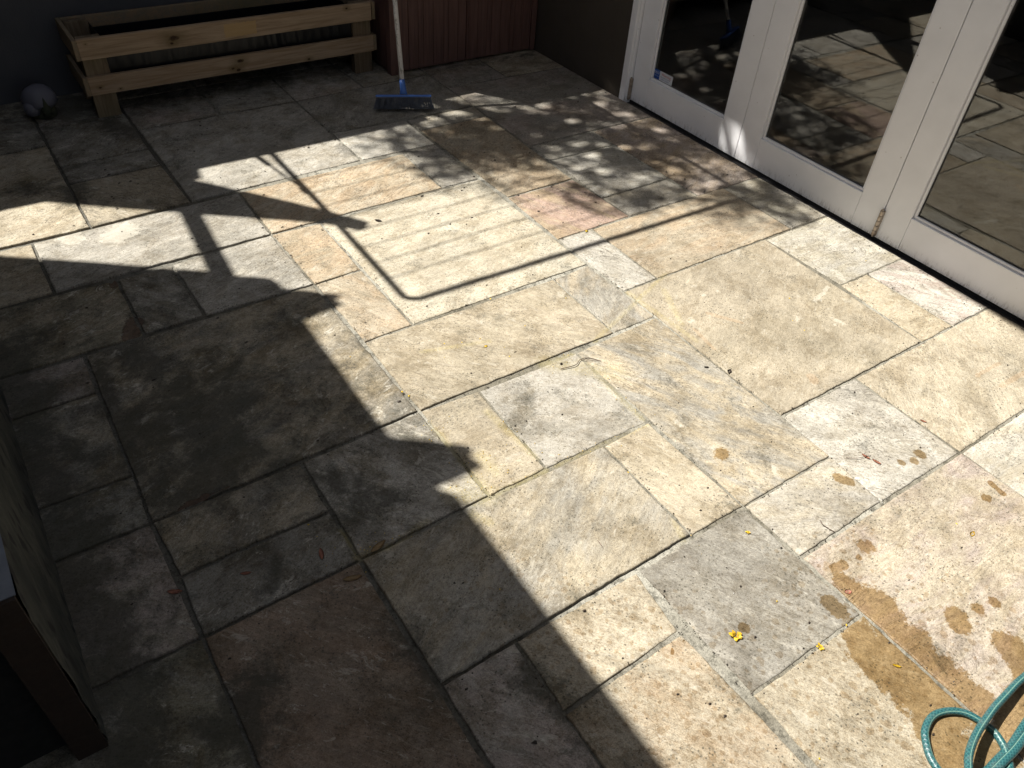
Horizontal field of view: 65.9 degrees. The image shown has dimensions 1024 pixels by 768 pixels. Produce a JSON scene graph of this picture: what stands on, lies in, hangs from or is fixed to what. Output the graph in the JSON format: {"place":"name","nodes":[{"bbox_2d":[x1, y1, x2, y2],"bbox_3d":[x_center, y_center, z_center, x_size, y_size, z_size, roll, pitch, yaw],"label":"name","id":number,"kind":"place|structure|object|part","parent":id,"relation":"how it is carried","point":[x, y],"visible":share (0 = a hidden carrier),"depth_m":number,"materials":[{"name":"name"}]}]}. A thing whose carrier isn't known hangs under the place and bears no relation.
{"place":"outdoors","nodes":[
{"label":"outdoors","id":0,"kind":"place"},
{"bbox_2d":[0,49,1023,767],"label":"paving","id":1,"kind":"structure","parent":0,"point":[526,557],"depth_m":2.23,"materials":[{"name":"stone"}]},
{"bbox_2d":[20,83,57,118],"bbox_3d":[-2.097,-1.257,3.505,0.148,0.138,0.154,-22,48,-27],"label":"garden ornament","id":2,"kind":"object","parent":1,"relation":"on","point":[38,101],"visible":1,"depth_m":3.46,"materials":[{"name":"grey stone"}]},
{"bbox_2d":[0,385,108,767],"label":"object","id":3,"kind":"structure","parent":1,"relation":"on","point":[48,704],"depth_m":1.44,"materials":[{"name":"stone"}]},
{"bbox_2d":[0,0,202,104],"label":"boundary wall","id":4,"kind":"structure","parent":1,"relation":"on","point":[34,49],"depth_m":3.55,"materials":[{"name":"paint"}]},
{"bbox_2d":[167,589,182,593],"bbox_3d":[-0.765,0.471,1.796,0.035,0.003,0.012,-1,42,-6],"label":"fallen leaf","id":5,"kind":"object","parent":1,"relation":"on","point":[172,591],"visible":1,"depth_m":1.80,"materials":[{"name":"red plant"}]},
{"bbox_2d":[55,0,376,117],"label":"planter box","id":6,"kind":"object","parent":1,"relation":"on","point":[111,55],"visible":1,"depth_m":3.68,"materials":[{"name":"brown wood"}]},
{"bbox_2d":[319,548,323,558],"bbox_3d":[-0.458,0.407,1.895,0.012,0.003,0.035,-10,44,-16],"label":"fallen leaf","id":7,"kind":"object","parent":1,"relation":"on","point":[321,553],"visible":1,"depth_m":1.90,"materials":[{"name":"red plant"}]},
{"bbox_2d":[343,575,361,580],"bbox_3d":[-0.373,0.454,1.851,0.045,0.004,0.014,-9,44,-15],"label":"fallen leaf","id":8,"kind":"object","parent":1,"relation":"on","point":[352,578],"visible":1,"depth_m":1.85,"materials":[{"name":"plant"}]},
{"bbox_2d":[371,539,385,551],"bbox_3d":[-0.325,0.394,1.921,0.017,0.004,0.048,30,48,26],"label":"fallen leaf","id":9,"kind":"object","parent":1,"relation":"on","point":[378,545],"visible":1,"depth_m":1.92,"materials":[{"name":"brown plant"}]},
{"bbox_2d":[374,0,433,109],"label":"broom","id":10,"kind":"object","parent":1,"relation":"on","point":[401,104],"visible":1,"depth_m":3.77,"materials":[{"name":"blue plastic"}]},
{"bbox_2d":[370,0,537,75],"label":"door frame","id":11,"kind":"object","parent":1,"relation":"on","point":[434,32],"visible":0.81,"depth_m":4.19,"materials":[{"name":"wood"}]},
{"bbox_3d":[-0.405,-2.089,3.916,0.414,0.998,0.029,-22,48,-27],"label":"door","id":12,"kind":"part","parent":11,"relation":"part of","materials":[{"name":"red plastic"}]},
{"bbox_3d":[-0.055,-2.232,4.107,0.419,0.998,0.029,-22,48,-27],"label":"door","id":13,"kind":"part","parent":11,"relation":"part of","materials":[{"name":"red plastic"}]},
{"bbox_2d":[561,358,600,368],"bbox_3d":[0.212,-0.069,2.487,0.139,0.005,0.029,-12,44,-18],"label":"twig","id":14,"kind":"object","parent":1,"relation":"on","point":[578,361],"visible":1,"depth_m":2.49,"materials":[{"name":"brown wood"}]},
{"bbox_2d":[729,630,741,640],"bbox_3d":[0.510,0.571,1.797,0.030,0.007,0.027,-22,48,-27],"label":"blossom","id":15,"kind":"object","parent":1,"relation":"on","point":[733,633],"visible":1,"depth_m":1.80,"materials":[{"name":"yellow plant"}]},
{"bbox_2d":[921,672,1023,767],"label":"garden hose","id":16,"kind":"object","parent":1,"relation":"on","point":[1008,752],"visible":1,"depth_m":1.64,"materials":[{"name":"teal rubber"}]},
{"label":"ground","id":17,"kind":"structure","parent":0,"visible":0},
{"bbox_2d":[533,0,1023,327],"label":"house","id":18,"kind":"structure","parent":17,"relation":"on","point":[895,127],"depth_m":3.08,"materials":[{"name":"white paint"}]},
{"bbox_2d":[627,0,775,156],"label":"door leaf","id":19,"kind":"structure","parent":18,"relation":"in","point":[697,63],"depth_m":3.65,"materials":[{"name":"white paint"}]},
{"bbox_2d":[734,0,973,233],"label":"door leaf","id":20,"kind":"structure","parent":18,"relation":"in","point":[843,91],"depth_m":3.11,"materials":[{"name":"white paint"}]},
{"bbox_2d":[871,0,1023,319],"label":"door leaf","id":21,"kind":"structure","parent":18,"relation":"in","point":[955,206],"depth_m":2.79,"materials":[{"name":"white paint"}]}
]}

